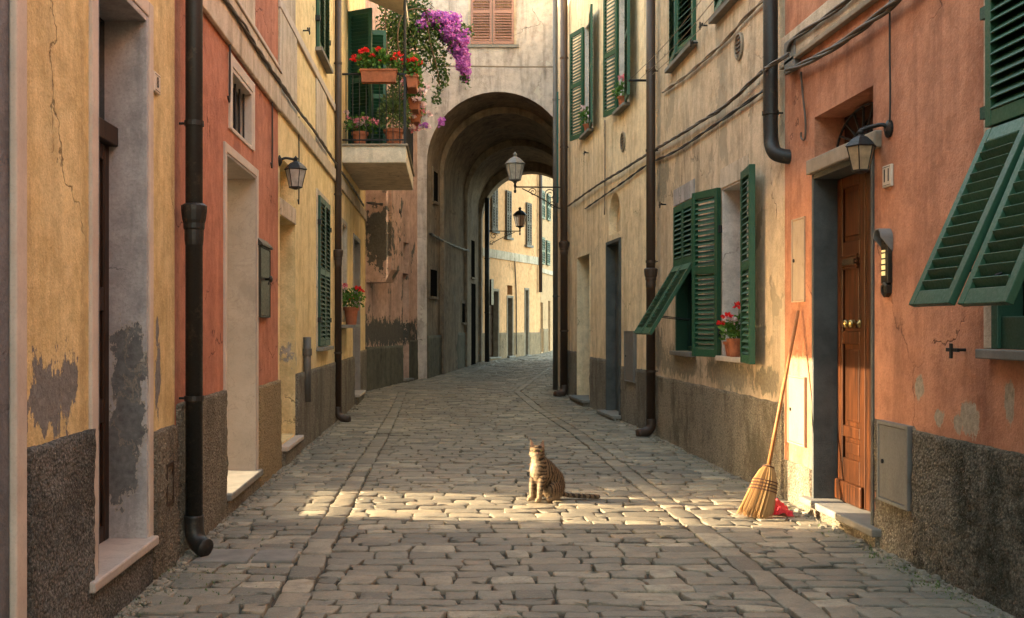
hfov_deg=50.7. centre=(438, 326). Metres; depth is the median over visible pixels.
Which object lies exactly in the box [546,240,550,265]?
window
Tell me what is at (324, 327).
window
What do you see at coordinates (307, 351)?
cable conduit
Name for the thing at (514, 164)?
street lamp
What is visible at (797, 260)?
utility box door
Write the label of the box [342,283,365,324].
flower pot
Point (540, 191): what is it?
drainpipe
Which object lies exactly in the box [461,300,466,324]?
window
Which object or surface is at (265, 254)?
door
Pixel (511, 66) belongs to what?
cable
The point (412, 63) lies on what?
flower box
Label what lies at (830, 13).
cable
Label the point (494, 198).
window
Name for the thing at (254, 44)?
cable bundle
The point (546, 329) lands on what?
cream house
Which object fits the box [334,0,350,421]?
drainpipe
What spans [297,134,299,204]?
drop cable
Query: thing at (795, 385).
door
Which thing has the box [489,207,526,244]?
street lamp
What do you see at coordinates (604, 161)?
cable
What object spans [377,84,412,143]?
flower pot
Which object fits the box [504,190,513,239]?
window
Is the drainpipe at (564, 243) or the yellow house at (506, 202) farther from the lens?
the yellow house at (506, 202)
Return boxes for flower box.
[349,46,403,83]
[400,52,424,93]
[401,78,429,114]
[408,93,432,133]
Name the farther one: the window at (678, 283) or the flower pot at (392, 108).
the flower pot at (392, 108)
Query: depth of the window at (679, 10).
12.19 m
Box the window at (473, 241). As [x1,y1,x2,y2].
[471,237,476,279]
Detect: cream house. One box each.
[540,175,552,353]
[567,0,645,427]
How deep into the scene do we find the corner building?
3.93 m
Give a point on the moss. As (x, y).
(939, 584)
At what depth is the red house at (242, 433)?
8.69 m
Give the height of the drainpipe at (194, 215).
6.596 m
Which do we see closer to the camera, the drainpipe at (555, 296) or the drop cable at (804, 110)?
the drop cable at (804, 110)
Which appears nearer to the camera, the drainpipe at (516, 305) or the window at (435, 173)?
the window at (435, 173)
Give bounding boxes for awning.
[368,0,408,71]
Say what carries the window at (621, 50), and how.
in the cream house at (607, 250)
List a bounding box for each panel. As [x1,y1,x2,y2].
[787,375,806,447]
[791,216,804,302]
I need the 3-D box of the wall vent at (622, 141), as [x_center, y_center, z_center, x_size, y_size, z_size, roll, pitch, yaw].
[2.687,-2.707,15.735,0.026,0.297,0.300,0,0,-2]
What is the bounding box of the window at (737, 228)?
[692,154,754,363]
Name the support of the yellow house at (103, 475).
on the ground
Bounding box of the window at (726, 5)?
[708,0,737,23]
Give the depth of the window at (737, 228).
10.49 m
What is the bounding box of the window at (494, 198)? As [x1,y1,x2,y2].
[489,189,499,233]
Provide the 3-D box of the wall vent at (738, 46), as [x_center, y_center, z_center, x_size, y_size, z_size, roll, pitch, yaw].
[2.757,-2.580,9.893,0.026,0.257,0.260,0,0,0]
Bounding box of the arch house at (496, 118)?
[417,0,552,378]
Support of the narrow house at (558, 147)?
on the ground
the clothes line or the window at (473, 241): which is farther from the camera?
the window at (473, 241)
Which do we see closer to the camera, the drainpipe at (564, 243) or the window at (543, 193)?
the drainpipe at (564, 243)
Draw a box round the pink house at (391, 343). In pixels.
[365,0,417,390]
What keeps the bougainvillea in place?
on the long yellow house at (306, 265)
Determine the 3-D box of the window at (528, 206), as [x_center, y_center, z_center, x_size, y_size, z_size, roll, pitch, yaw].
[2.988,-3.386,35.831,0.140,1.485,0.614,0,0,25]
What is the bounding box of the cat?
[527,438,600,502]
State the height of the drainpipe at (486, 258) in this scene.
4.864 m
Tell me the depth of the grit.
6.70 m
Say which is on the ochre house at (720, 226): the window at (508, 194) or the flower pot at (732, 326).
the flower pot at (732, 326)
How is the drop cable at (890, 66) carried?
attached to the terracotta house at (947, 208)
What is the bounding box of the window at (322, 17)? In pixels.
[315,0,332,73]
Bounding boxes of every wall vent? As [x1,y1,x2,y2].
[620,131,625,151]
[734,32,743,60]
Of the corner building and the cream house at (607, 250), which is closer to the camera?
the corner building
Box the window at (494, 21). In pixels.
[467,0,518,47]
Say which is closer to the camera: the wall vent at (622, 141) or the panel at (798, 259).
the panel at (798, 259)
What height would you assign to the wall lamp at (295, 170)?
0.335 m
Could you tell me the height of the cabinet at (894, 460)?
0.495 m
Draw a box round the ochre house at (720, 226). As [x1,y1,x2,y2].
[634,0,784,498]
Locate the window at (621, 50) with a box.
[603,0,629,116]
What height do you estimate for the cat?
0.507 m
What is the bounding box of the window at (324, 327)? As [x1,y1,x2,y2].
[316,195,333,350]
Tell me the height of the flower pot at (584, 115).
0.483 m
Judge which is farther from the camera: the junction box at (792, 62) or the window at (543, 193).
the window at (543, 193)
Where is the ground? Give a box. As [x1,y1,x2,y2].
[186,397,910,617]
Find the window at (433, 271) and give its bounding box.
[429,265,438,298]
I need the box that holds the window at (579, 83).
[570,4,593,140]
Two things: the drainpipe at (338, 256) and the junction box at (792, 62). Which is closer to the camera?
the junction box at (792, 62)
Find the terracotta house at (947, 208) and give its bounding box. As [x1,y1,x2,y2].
[779,0,1023,617]
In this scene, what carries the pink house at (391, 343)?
on the ground
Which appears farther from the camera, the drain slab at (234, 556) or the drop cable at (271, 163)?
the drop cable at (271, 163)
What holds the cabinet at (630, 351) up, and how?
attached to the cream house at (607, 250)
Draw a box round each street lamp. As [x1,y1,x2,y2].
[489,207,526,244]
[505,152,559,208]
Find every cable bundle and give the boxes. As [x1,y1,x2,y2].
[223,0,363,206]
[567,52,788,206]
[785,0,901,74]
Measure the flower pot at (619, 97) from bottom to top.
0.458 m
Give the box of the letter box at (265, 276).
[258,238,272,317]
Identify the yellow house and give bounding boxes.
[27,0,179,617]
[278,0,414,465]
[482,174,540,360]
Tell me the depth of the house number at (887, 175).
6.60 m
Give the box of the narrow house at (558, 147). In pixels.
[557,0,559,386]
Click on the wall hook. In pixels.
(950, 349)
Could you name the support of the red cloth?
on the cobbled lane
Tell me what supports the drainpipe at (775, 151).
attached to the ochre house at (720, 226)
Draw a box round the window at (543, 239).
[542,237,544,264]
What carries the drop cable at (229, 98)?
attached to the red house at (242, 433)
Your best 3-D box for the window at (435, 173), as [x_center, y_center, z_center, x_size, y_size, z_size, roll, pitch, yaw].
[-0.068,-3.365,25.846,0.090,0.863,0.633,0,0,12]
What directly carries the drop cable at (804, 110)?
attached to the terracotta house at (947, 208)
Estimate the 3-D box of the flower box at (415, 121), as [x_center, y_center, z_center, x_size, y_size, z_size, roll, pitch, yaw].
[-0.375,-3.733,18.519,0.565,0.791,0.826,0,0,0]
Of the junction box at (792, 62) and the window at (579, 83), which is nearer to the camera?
the junction box at (792, 62)
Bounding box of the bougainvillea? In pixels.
[375,0,474,127]
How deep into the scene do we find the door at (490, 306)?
33.37 m
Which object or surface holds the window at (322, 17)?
in the long yellow house at (306, 265)
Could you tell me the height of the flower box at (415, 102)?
0.630 m
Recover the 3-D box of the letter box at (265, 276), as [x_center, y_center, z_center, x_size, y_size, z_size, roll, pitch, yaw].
[-1.525,-0.429,9.523,0.110,0.698,0.591,0,0,0]
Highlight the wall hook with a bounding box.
[946,343,965,357]
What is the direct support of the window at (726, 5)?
in the ochre house at (720, 226)
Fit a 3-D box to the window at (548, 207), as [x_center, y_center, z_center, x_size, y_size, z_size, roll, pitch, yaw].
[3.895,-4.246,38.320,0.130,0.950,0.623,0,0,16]
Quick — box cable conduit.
[303,337,311,401]
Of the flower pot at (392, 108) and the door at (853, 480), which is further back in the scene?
the flower pot at (392, 108)
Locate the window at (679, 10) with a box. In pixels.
[664,0,696,72]
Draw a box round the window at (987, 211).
[909,0,1023,360]
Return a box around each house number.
[154,71,159,94]
[882,164,892,187]
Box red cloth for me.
[770,498,793,516]
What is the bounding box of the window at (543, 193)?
[542,190,545,219]
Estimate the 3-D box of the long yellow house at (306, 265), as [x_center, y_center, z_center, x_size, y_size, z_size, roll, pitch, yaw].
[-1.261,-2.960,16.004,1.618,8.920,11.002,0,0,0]
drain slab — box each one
[193,549,255,565]
[251,550,298,565]
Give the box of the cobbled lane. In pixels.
[114,350,1015,617]
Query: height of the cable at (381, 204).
0.158 m
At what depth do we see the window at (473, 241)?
30.67 m
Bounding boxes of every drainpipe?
[179,0,213,556]
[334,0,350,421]
[484,198,489,361]
[538,175,542,291]
[552,0,559,389]
[553,0,569,396]
[636,0,657,436]
[762,0,790,163]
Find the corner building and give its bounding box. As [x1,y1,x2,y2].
[0,0,26,617]
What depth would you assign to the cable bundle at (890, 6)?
7.08 m
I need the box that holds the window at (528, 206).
[524,202,533,247]
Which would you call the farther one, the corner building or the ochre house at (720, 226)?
the ochre house at (720, 226)
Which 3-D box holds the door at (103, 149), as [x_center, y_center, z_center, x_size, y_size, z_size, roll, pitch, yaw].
[-1.794,0.085,5.339,0.072,2.090,0.806,0,0,0]
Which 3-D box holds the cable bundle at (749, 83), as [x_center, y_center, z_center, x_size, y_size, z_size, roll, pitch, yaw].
[2.616,-2.160,14.278,0.243,0.322,12.286,0,0,-1]
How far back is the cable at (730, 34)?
10.55 m
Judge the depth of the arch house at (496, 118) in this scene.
25.96 m
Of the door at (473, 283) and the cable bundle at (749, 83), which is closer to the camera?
the cable bundle at (749, 83)
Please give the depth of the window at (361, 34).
17.62 m
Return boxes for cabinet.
[624,331,636,382]
[877,420,913,510]
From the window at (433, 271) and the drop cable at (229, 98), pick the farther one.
the window at (433, 271)
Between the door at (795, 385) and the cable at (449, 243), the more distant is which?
the cable at (449, 243)
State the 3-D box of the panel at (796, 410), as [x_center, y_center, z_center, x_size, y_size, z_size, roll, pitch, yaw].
[2.761,0.645,8.288,0.038,0.530,0.396,0,0,0]
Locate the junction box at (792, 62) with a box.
[784,35,799,72]
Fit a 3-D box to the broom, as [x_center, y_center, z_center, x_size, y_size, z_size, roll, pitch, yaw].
[2.503,0.625,7.920,0.731,1.500,0.206,0,0,-35]
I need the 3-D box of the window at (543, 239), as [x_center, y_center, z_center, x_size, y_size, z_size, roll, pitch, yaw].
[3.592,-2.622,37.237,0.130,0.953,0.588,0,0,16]
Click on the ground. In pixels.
(358, 597)
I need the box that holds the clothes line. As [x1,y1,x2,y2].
[628,0,724,81]
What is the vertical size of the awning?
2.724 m
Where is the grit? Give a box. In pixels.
[121,388,1012,617]
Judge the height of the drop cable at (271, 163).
0.916 m
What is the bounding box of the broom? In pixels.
[737,310,799,518]
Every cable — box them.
[227,44,230,102]
[270,102,272,167]
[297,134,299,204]
[366,202,401,213]
[429,233,469,251]
[445,65,552,67]
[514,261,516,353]
[584,89,762,208]
[604,120,605,214]
[661,0,762,92]
[786,0,850,51]
[800,72,806,140]
[889,0,890,121]
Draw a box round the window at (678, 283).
[634,179,695,356]
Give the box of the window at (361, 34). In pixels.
[348,8,385,143]
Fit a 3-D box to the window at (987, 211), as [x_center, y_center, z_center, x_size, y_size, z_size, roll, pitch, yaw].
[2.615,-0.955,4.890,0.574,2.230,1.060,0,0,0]
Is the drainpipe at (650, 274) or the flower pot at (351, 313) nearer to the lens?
the drainpipe at (650, 274)
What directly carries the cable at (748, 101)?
attached to the ochre house at (720, 226)
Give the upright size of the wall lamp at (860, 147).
0.314 m
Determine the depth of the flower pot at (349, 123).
16.96 m
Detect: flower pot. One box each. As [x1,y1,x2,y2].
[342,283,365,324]
[343,110,378,143]
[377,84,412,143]
[578,105,592,130]
[611,73,628,104]
[716,301,739,356]
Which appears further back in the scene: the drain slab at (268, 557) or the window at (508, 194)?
the window at (508, 194)
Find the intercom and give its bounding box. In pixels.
[873,228,892,296]
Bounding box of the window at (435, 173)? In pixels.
[432,167,439,205]
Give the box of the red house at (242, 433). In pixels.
[175,0,282,556]
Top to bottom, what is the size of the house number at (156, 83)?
0.110 m
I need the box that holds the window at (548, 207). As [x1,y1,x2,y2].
[546,193,550,220]
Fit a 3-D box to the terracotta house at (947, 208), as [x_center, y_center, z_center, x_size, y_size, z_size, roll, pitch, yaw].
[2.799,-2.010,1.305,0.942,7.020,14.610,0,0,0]
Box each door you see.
[99,142,108,543]
[261,248,269,315]
[471,280,475,364]
[489,305,492,356]
[616,245,618,410]
[788,377,803,444]
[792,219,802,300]
[835,168,870,511]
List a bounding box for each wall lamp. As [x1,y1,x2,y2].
[278,155,306,189]
[845,120,893,173]
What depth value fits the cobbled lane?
7.12 m
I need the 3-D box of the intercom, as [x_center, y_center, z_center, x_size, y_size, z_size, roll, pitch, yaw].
[2.732,-0.392,6.620,0.075,0.424,0.116,0,0,0]
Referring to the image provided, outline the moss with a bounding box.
[118,441,1011,617]
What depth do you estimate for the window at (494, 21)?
24.95 m
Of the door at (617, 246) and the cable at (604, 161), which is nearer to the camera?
the door at (617, 246)

